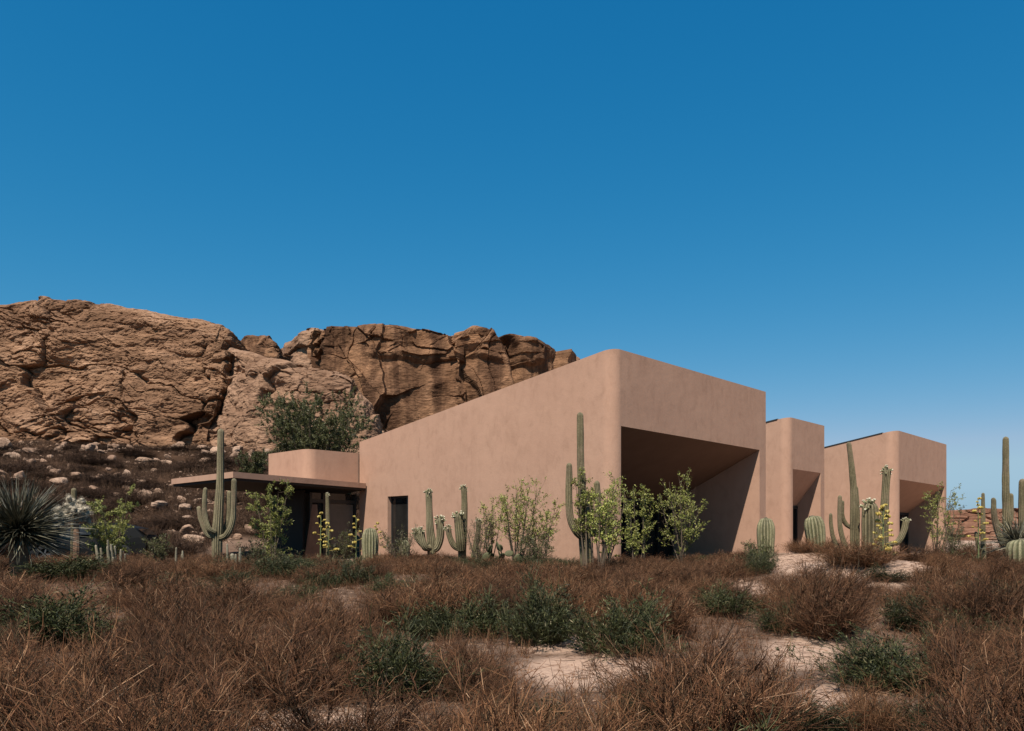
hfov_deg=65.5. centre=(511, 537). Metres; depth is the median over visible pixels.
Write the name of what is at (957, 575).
dry bush
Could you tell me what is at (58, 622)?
green bush
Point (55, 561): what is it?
dry bush
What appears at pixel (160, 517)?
dark bush
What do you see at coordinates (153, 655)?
dry bush
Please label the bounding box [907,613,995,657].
dry bush
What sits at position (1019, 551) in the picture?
barrel cactus
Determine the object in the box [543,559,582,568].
dry bush
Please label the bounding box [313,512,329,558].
agave stalk
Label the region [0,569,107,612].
dry bush
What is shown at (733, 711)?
dry bush
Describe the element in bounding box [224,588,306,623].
dry bush
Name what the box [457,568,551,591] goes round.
dry bush
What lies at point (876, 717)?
dry bush
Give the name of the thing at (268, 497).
leafy shrub
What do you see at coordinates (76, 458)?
dark bush
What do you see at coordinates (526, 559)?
green bush
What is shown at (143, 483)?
dark bush
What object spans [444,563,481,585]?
dry bush
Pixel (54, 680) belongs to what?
dry bush
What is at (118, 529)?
leafy shrub
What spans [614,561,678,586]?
dry bush
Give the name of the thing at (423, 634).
green bush
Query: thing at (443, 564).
dry bush
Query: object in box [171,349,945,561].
house
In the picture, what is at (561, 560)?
green bush
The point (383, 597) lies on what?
dry bush
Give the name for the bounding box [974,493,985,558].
saguaro cactus
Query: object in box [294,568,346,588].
green bush
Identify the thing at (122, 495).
dark bush
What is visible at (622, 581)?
dry bush
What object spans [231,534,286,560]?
leafy shrub
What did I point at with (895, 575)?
green bush
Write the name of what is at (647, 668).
dry bush
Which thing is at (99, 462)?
dark bush
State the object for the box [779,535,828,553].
dry bush
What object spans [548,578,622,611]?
dry bush
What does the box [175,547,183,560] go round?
torch cactus
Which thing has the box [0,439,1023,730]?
ground
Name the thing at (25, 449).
boulder
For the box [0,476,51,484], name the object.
dark bush
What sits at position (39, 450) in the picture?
dark bush
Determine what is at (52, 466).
dark bush
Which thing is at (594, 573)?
dry bush
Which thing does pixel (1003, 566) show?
dry bush
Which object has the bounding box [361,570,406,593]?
green bush
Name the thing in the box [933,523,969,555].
leafy shrub
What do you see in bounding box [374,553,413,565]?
dry bush
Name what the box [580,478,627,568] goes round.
leafy shrub
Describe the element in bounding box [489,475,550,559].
leafy shrub
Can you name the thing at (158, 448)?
dark bush
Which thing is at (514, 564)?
dry bush
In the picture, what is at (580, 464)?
saguaro cactus
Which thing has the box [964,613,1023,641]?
green bush
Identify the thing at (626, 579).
dry bush
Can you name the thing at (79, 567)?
green bush
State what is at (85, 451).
dark bush
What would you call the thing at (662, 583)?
dry bush
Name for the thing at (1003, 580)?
dry bush
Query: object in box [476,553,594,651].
green bush
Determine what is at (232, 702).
dry bush
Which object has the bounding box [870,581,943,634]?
green bush
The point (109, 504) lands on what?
dark bush
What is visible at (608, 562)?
dry bush
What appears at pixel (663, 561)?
dry bush
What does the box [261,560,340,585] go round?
dry bush
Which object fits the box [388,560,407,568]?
dry bush
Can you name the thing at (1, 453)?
dark bush
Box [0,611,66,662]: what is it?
dry bush
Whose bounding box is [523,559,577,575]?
dry bush
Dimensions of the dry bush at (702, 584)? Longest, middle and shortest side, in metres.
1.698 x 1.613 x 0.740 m
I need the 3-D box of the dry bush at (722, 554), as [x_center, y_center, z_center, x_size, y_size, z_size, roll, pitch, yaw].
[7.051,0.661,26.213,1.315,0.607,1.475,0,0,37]
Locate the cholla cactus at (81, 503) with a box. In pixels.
[52,493,93,559]
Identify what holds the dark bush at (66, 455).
on the ground
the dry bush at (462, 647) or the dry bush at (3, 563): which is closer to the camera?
the dry bush at (462, 647)
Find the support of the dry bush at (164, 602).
on the ground
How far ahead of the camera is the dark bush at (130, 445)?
87.00 m
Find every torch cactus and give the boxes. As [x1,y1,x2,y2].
[95,540,125,562]
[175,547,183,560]
[226,544,241,562]
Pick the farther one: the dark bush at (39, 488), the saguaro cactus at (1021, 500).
the dark bush at (39, 488)
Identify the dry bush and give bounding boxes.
[0,551,44,570]
[0,553,34,560]
[0,565,45,593]
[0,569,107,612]
[0,574,61,611]
[0,576,54,635]
[0,603,188,730]
[0,609,74,685]
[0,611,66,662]
[0,632,338,730]
[0,655,87,703]
[30,553,79,564]
[31,630,137,694]
[32,552,73,566]
[45,638,310,730]
[59,551,94,562]
[66,610,247,727]
[72,570,241,660]
[75,561,167,586]
[75,566,212,609]
[90,615,241,692]
[92,551,239,647]
[93,547,168,576]
[98,554,169,570]
[108,578,196,611]
[113,554,164,571]
[115,557,163,577]
[117,547,151,561]
[117,550,162,562]
[127,583,286,664]
[142,558,176,569]
[143,578,273,641]
[161,553,222,571]
[162,557,221,571]
[163,564,334,614]
[164,554,223,577]
[168,550,211,564]
[170,605,319,686]
[185,553,259,581]
[189,599,387,718]
[200,551,269,577]
[202,557,255,569]
[204,548,234,559]
[205,648,490,730]
[207,602,271,630]
[208,550,248,561]
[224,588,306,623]
[235,602,387,680]
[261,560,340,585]
[265,587,403,644]
[266,583,393,650]
[289,551,331,560]
[311,552,349,572]
[340,605,444,668]
[341,557,405,571]
[345,585,431,630]
[347,587,448,614]
[350,574,433,610]
[352,547,395,566]
[364,552,492,630]
[365,558,395,576]
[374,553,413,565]
[375,678,542,730]
[386,553,423,566]
[387,572,457,596]
[388,556,441,574]
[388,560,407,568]
[389,552,422,562]
[402,645,661,730]
[403,576,471,597]
[410,549,432,558]
[418,558,479,579]
[419,552,444,560]
[419,553,474,575]
[420,625,529,682]
[425,640,554,704]
[426,556,466,566]
[426,557,478,568]
[427,569,480,591]
[428,551,452,564]
[437,550,466,558]
[442,572,553,627]
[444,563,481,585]
[448,576,498,603]
[449,567,507,584]
[454,562,517,580]
[455,569,509,592]
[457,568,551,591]
[472,559,564,570]
[473,554,524,578]
[477,556,500,567]
[480,568,578,598]
[501,567,565,589]
[503,560,528,573]
[505,557,566,580]
[510,567,590,590]
[519,566,597,622]
[520,659,697,730]
[522,559,565,573]
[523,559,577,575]
[539,565,600,592]
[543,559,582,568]
[543,561,602,582]
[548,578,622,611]
[550,569,670,627]
[559,596,819,720]
[569,564,633,587]
[574,558,623,570]
[578,566,661,588]
[579,559,609,578]
[579,579,648,611]
[584,558,639,576]
[594,619,871,730]
[596,572,687,592]
[596,573,718,639]
[599,554,637,567]
[601,581,721,615]
[604,555,630,568]
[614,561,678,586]
[617,555,661,569]
[617,576,686,598]
[619,560,672,572]
[624,574,695,599]
[627,554,679,565]
[632,551,678,579]
[648,552,684,565]
[665,555,705,571]
[666,562,728,585]
[671,555,730,578]
[673,556,705,567]
[675,571,734,598]
[681,554,727,566]
[686,567,776,609]
[688,558,741,569]
[692,553,742,563]
[701,553,765,578]
[705,550,739,558]
[712,550,747,563]
[729,548,747,557]
[744,534,895,645]
[748,568,845,614]
[752,554,866,596]
[769,572,886,607]
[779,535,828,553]
[779,556,902,598]
[787,575,881,625]
[798,535,911,568]
[801,534,848,551]
[823,664,912,730]
[868,569,983,610]
[869,619,1023,730]
[878,553,1023,636]
[892,540,955,561]
[898,545,978,582]
[898,570,958,595]
[901,600,1023,697]
[903,604,1023,662]
[904,613,1023,710]
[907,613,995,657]
[912,541,995,560]
[918,626,1023,730]
[919,551,961,564]
[919,562,988,590]
[924,551,957,561]
[924,574,1023,630]
[936,574,1004,598]
[947,556,979,569]
[958,560,1023,591]
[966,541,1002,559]
[976,544,1023,579]
[979,554,1003,567]
[981,554,1003,563]
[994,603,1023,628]
[999,563,1023,582]
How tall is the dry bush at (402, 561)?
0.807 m
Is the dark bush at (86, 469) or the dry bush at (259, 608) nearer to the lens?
the dry bush at (259, 608)
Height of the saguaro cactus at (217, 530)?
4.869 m
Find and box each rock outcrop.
[240,335,288,360]
[281,328,322,367]
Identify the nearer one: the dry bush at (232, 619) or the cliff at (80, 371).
the dry bush at (232, 619)
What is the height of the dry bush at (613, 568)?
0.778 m
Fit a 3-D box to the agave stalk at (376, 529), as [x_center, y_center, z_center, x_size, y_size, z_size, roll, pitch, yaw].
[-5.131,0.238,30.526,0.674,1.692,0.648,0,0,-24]
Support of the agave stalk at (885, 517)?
on the ground
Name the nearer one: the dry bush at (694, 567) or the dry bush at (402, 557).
the dry bush at (694, 567)
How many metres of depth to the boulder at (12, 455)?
79.60 m
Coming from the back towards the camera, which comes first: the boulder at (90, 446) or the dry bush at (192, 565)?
the boulder at (90, 446)
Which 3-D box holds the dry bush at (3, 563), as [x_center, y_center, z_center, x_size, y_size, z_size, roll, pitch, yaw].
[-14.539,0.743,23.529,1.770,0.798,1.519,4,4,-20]
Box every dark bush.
[0,450,19,456]
[0,460,51,472]
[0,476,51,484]
[0,478,35,486]
[3,443,21,449]
[4,487,65,502]
[6,483,58,493]
[10,471,59,475]
[11,478,72,488]
[12,446,55,453]
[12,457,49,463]
[18,462,66,472]
[20,490,97,507]
[42,481,99,488]
[43,447,69,454]
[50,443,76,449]
[50,452,98,458]
[58,453,106,461]
[59,495,115,504]
[62,487,116,496]
[63,458,90,463]
[63,462,95,470]
[64,453,117,458]
[65,488,117,498]
[67,476,84,480]
[68,448,90,454]
[68,466,107,473]
[70,447,105,452]
[71,440,106,447]
[72,470,144,481]
[77,456,130,464]
[78,449,108,454]
[80,457,114,463]
[81,475,144,488]
[87,500,128,511]
[89,503,134,514]
[92,502,150,511]
[92,514,122,520]
[94,488,124,493]
[94,493,169,505]
[98,445,123,449]
[104,462,127,467]
[107,487,169,503]
[108,488,170,495]
[109,447,157,452]
[111,511,209,527]
[114,449,173,456]
[119,443,145,448]
[124,480,161,486]
[128,519,176,530]
[129,476,170,485]
[130,460,172,470]
[131,482,180,490]
[135,518,198,530]
[135,531,211,556]
[138,444,174,450]
[138,458,161,463]
[149,526,194,538]
[157,512,196,520]
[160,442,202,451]
[160,461,204,470]
[164,550,195,557]
[168,512,244,526]
[171,461,210,470]
[172,455,210,465]
[185,524,247,533]
[187,493,213,499]
[188,449,230,456]
[191,453,242,465]
[198,461,236,468]
[209,491,266,501]
[236,528,268,534]
[238,498,267,506]
[239,516,268,526]
[245,512,268,523]
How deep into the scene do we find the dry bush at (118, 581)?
15.75 m
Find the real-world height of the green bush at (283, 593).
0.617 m
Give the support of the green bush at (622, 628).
on the ground
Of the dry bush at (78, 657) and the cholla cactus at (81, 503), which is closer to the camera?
the dry bush at (78, 657)
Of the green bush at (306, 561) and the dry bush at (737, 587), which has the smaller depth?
the dry bush at (737, 587)
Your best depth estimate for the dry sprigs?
12.18 m
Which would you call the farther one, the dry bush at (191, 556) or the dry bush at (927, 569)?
the dry bush at (191, 556)
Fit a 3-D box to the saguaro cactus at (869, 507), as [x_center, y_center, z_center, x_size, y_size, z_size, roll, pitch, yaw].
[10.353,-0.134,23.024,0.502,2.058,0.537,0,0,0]
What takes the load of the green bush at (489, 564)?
on the ground
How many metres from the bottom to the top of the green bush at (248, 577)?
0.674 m
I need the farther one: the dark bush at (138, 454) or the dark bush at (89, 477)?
the dark bush at (138, 454)
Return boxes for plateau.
[946,508,1017,540]
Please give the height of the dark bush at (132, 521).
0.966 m
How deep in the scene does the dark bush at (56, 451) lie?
82.32 m
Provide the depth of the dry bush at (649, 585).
15.61 m
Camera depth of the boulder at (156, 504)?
48.38 m
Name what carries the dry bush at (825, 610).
on the ground
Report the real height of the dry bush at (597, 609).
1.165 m
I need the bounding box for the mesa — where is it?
[307,323,576,430]
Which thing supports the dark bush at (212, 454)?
on the ground
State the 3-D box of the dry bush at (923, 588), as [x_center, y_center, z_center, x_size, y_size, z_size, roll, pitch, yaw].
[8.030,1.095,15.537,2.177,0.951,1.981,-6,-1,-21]
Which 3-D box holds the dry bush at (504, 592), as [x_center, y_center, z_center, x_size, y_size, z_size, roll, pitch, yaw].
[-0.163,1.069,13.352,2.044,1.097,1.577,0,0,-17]
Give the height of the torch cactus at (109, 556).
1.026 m
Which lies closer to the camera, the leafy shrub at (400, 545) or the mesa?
the leafy shrub at (400, 545)
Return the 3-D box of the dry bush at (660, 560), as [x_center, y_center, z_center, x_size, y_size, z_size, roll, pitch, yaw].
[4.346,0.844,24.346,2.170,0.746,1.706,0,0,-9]
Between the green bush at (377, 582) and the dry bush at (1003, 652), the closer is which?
the dry bush at (1003, 652)
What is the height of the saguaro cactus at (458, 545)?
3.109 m
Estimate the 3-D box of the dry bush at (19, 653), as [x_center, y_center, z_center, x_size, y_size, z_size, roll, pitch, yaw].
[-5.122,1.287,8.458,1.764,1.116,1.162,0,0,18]
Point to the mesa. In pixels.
(401, 375)
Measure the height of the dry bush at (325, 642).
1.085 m
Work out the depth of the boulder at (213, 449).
86.22 m
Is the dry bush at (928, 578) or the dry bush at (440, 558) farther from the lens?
the dry bush at (440, 558)
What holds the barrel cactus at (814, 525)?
on the ground
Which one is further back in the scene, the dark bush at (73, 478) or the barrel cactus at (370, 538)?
the dark bush at (73, 478)
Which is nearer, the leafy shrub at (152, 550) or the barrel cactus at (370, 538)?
the leafy shrub at (152, 550)
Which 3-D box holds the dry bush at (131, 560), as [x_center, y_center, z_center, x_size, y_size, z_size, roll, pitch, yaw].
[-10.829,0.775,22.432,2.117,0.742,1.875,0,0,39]
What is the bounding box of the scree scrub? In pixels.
[0,438,358,556]
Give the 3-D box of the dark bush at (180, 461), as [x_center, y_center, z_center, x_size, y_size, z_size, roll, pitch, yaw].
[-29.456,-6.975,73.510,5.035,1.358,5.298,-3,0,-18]
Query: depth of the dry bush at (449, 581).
16.54 m
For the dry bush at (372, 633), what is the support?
on the ground
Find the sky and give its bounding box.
[0,0,1023,509]
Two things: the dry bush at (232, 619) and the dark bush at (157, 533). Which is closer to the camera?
the dry bush at (232, 619)
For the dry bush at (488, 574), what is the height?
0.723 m
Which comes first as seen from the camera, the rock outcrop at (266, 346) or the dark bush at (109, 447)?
the dark bush at (109, 447)
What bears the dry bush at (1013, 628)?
on the ground
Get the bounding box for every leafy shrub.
[81,484,139,556]
[136,530,175,561]
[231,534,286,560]
[245,479,293,559]
[320,522,362,560]
[378,524,423,558]
[458,512,498,559]
[478,487,506,553]
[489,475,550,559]
[509,524,557,560]
[524,498,565,559]
[571,466,596,569]
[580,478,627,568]
[590,471,637,564]
[618,483,658,560]
[651,467,709,563]
[740,535,774,561]
[920,481,965,550]
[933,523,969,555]
[936,490,966,548]
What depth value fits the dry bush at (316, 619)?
11.27 m
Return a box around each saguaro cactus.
[70,488,76,555]
[197,429,236,558]
[325,492,330,557]
[411,488,445,555]
[443,484,481,558]
[565,412,601,567]
[829,442,859,549]
[859,497,879,551]
[879,465,911,546]
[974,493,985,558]
[991,437,1013,555]
[1018,479,1023,534]
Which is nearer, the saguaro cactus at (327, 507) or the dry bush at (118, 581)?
the dry bush at (118, 581)
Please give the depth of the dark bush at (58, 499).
48.26 m
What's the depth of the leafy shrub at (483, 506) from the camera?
28.24 m
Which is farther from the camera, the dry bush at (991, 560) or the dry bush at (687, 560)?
the dry bush at (991, 560)
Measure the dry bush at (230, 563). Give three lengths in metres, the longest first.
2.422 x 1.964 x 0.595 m
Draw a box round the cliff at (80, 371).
[0,296,249,447]
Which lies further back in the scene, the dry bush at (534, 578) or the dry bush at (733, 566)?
the dry bush at (733, 566)
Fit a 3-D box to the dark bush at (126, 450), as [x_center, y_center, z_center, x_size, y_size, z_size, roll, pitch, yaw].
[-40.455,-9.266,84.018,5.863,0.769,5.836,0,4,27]
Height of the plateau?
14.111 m
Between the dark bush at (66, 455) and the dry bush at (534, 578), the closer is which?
the dry bush at (534, 578)
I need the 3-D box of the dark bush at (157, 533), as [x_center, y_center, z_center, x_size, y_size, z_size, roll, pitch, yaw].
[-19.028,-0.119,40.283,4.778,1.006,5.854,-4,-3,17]
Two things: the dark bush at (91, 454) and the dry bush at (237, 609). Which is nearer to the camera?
the dry bush at (237, 609)
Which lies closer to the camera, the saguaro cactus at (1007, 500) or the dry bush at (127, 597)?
the dry bush at (127, 597)
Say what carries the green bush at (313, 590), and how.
on the ground
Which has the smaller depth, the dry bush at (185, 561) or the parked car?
the dry bush at (185, 561)
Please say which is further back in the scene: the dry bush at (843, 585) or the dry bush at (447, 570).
the dry bush at (447, 570)
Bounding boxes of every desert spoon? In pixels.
[0,469,94,574]
[973,510,1023,556]
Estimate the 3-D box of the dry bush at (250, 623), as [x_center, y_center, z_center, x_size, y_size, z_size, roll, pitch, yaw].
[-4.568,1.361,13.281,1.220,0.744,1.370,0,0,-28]
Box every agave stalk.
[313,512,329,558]
[321,522,338,559]
[347,515,362,564]
[374,522,385,556]
[872,503,899,557]
[967,497,988,561]
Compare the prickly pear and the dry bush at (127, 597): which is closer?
the dry bush at (127, 597)
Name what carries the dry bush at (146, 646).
on the ground
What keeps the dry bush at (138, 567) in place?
on the ground
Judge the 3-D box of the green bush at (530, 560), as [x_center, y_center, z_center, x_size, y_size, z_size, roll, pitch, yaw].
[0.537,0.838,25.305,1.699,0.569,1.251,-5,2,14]
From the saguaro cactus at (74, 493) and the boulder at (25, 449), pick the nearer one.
the saguaro cactus at (74, 493)
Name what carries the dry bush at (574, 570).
on the ground
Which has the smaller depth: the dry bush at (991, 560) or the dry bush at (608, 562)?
the dry bush at (608, 562)
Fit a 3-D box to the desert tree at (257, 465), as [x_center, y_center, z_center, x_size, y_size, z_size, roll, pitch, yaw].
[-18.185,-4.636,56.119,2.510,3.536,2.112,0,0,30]
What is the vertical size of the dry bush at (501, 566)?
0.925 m
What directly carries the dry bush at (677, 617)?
on the ground
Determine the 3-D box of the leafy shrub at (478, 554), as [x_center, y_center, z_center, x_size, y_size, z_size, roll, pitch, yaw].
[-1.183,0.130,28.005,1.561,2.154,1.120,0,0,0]
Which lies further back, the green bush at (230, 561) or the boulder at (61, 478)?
the boulder at (61, 478)
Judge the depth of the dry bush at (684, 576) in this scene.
19.15 m
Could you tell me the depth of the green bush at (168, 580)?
18.22 m
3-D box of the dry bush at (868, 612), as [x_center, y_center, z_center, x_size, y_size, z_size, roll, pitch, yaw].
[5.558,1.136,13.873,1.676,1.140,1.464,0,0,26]
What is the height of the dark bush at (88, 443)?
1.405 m
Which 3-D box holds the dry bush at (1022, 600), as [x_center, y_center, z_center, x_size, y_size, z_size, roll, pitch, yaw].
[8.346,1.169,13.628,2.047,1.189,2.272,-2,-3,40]
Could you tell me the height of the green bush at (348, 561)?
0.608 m
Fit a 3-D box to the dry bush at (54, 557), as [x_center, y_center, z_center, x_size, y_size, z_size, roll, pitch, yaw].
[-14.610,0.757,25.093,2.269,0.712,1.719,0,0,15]
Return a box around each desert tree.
[234,448,268,494]
[249,379,376,493]
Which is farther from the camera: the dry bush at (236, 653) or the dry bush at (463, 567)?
the dry bush at (463, 567)
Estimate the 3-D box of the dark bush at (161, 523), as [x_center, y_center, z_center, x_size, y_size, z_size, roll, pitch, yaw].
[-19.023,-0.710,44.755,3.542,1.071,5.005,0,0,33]
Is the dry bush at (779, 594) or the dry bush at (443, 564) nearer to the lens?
the dry bush at (779, 594)
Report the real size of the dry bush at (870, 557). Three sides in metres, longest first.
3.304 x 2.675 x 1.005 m
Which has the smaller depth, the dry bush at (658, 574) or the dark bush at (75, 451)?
the dry bush at (658, 574)
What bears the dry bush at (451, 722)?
on the ground
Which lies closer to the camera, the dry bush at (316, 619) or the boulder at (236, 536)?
the dry bush at (316, 619)
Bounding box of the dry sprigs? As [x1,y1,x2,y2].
[0,543,1021,730]
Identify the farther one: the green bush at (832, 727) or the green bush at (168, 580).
the green bush at (168, 580)
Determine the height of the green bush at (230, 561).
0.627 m
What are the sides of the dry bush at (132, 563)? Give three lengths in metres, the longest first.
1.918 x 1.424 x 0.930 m
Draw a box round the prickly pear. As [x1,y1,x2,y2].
[480,541,524,562]
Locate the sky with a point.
(815, 206)
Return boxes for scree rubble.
[0,443,267,548]
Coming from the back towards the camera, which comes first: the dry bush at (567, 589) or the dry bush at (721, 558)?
the dry bush at (721, 558)
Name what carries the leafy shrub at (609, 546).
on the ground
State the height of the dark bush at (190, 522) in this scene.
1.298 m
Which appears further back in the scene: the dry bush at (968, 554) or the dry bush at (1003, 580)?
the dry bush at (968, 554)
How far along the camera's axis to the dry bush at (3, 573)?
18.37 m
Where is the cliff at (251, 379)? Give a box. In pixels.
[207,347,387,452]
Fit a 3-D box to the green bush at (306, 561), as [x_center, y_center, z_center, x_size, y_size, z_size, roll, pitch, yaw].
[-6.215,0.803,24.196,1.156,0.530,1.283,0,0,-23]
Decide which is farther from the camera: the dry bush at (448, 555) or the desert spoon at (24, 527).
the dry bush at (448, 555)
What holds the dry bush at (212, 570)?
on the ground
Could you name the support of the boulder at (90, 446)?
on the ground
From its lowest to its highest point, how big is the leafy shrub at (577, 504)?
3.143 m
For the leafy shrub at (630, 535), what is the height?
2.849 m
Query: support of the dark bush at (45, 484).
on the ground
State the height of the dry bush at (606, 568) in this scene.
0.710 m
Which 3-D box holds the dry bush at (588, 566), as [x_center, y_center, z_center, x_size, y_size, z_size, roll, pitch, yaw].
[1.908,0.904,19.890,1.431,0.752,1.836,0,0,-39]
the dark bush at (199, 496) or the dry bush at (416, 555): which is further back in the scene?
the dark bush at (199, 496)
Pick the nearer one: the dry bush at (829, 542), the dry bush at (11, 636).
the dry bush at (11, 636)
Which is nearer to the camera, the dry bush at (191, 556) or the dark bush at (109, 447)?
the dry bush at (191, 556)
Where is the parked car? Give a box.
[29,522,160,558]
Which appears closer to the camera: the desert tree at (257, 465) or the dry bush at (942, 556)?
the dry bush at (942, 556)
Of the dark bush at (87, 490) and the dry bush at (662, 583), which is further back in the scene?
the dark bush at (87, 490)
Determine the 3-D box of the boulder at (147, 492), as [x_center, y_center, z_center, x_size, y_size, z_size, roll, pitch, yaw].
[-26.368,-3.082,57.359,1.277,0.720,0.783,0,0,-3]
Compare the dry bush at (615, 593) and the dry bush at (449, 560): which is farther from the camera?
the dry bush at (449, 560)
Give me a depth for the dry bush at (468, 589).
15.00 m
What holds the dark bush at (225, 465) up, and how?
on the ground
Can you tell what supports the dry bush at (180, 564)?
on the ground
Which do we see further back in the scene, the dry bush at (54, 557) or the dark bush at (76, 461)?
the dark bush at (76, 461)
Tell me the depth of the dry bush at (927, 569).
18.14 m
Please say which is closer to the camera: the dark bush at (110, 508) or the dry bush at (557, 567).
the dry bush at (557, 567)
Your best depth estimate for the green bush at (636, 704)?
6.91 m
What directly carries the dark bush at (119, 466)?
on the ground
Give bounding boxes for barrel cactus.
[362,527,378,561]
[399,540,409,556]
[757,517,774,555]
[804,515,825,551]
[1005,538,1023,562]
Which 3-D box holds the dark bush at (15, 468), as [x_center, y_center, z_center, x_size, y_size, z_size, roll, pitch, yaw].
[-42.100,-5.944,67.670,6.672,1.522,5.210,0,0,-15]
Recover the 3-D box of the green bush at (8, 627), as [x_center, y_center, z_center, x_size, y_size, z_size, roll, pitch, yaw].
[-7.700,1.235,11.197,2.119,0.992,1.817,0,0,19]
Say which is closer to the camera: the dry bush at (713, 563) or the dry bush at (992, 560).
the dry bush at (713, 563)
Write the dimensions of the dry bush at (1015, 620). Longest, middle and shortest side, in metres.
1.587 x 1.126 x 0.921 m
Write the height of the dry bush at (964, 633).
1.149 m
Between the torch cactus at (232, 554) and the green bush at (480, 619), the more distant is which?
the torch cactus at (232, 554)
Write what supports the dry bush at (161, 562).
on the ground
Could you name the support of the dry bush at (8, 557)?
on the ground
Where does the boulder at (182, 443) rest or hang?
on the ground
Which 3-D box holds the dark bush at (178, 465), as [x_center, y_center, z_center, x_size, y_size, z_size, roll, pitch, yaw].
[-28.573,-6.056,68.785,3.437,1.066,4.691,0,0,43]
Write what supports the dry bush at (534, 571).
on the ground
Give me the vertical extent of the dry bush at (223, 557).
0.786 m
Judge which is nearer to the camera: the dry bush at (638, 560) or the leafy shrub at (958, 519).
the dry bush at (638, 560)
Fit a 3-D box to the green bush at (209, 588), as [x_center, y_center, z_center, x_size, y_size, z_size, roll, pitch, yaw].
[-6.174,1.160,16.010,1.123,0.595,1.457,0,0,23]
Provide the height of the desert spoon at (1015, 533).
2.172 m
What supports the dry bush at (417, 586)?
on the ground
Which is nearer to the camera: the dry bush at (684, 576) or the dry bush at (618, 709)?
the dry bush at (618, 709)
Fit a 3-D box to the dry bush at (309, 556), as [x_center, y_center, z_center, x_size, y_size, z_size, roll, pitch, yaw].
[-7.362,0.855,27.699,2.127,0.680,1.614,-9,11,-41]
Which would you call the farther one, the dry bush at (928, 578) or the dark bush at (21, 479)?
the dark bush at (21, 479)
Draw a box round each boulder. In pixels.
[0,437,11,450]
[9,452,20,458]
[12,471,24,480]
[22,447,40,453]
[49,477,68,484]
[84,443,95,452]
[107,455,116,460]
[134,457,155,461]
[137,490,151,497]
[151,500,168,509]
[170,441,184,447]
[178,503,190,511]
[180,524,193,535]
[182,534,204,543]
[210,446,225,452]
[233,533,241,539]
[244,524,253,533]
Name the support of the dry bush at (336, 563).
on the ground
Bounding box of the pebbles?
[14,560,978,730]
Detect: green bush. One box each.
[0,571,136,648]
[0,615,35,643]
[6,551,126,580]
[131,569,210,588]
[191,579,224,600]
[203,554,260,568]
[203,565,261,586]
[247,550,327,578]
[255,553,307,566]
[255,582,310,605]
[275,583,325,601]
[293,555,323,567]
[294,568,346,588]
[321,595,509,702]
[322,556,399,585]
[326,557,365,568]
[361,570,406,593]
[389,572,451,589]
[393,581,525,639]
[401,602,465,641]
[450,557,474,569]
[474,559,502,569]
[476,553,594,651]
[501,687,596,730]
[513,555,540,566]
[513,555,545,563]
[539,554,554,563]
[543,558,572,566]
[546,556,578,564]
[548,578,701,660]
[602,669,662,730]
[680,576,771,616]
[706,697,788,730]
[729,543,782,574]
[736,594,803,635]
[771,688,868,730]
[775,621,955,699]
[856,561,916,582]
[869,689,965,730]
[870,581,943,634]
[903,605,995,645]
[945,538,1001,551]
[947,571,1023,598]
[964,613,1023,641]
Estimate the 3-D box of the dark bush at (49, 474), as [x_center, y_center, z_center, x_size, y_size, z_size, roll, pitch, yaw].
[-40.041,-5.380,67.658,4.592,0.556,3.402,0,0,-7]
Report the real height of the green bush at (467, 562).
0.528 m
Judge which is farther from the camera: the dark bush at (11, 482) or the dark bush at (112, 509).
the dark bush at (11, 482)
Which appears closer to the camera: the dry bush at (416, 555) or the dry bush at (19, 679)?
the dry bush at (19, 679)
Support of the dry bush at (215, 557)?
on the ground
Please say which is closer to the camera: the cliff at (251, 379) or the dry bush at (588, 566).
the dry bush at (588, 566)
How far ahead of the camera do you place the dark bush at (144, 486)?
60.51 m
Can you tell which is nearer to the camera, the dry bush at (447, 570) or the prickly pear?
the dry bush at (447, 570)
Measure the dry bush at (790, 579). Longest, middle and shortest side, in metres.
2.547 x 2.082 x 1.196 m
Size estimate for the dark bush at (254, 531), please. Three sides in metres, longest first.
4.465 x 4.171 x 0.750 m
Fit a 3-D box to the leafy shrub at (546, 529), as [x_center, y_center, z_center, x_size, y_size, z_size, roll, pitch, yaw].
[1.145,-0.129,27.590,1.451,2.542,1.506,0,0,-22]
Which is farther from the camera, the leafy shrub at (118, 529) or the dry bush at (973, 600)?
the leafy shrub at (118, 529)
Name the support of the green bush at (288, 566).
on the ground
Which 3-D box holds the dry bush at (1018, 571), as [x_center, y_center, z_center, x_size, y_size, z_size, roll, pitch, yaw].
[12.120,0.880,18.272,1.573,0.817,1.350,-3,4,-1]
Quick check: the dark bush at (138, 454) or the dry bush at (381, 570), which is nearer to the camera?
the dry bush at (381, 570)
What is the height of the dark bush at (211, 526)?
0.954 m
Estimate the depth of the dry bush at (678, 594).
14.74 m
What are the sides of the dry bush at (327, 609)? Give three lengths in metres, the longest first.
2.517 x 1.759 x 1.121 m
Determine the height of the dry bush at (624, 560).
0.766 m
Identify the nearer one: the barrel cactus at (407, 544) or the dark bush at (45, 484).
the barrel cactus at (407, 544)
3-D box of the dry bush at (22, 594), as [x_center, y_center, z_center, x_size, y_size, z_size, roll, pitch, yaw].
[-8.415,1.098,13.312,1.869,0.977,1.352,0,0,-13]
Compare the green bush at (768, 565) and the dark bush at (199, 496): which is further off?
the dark bush at (199, 496)

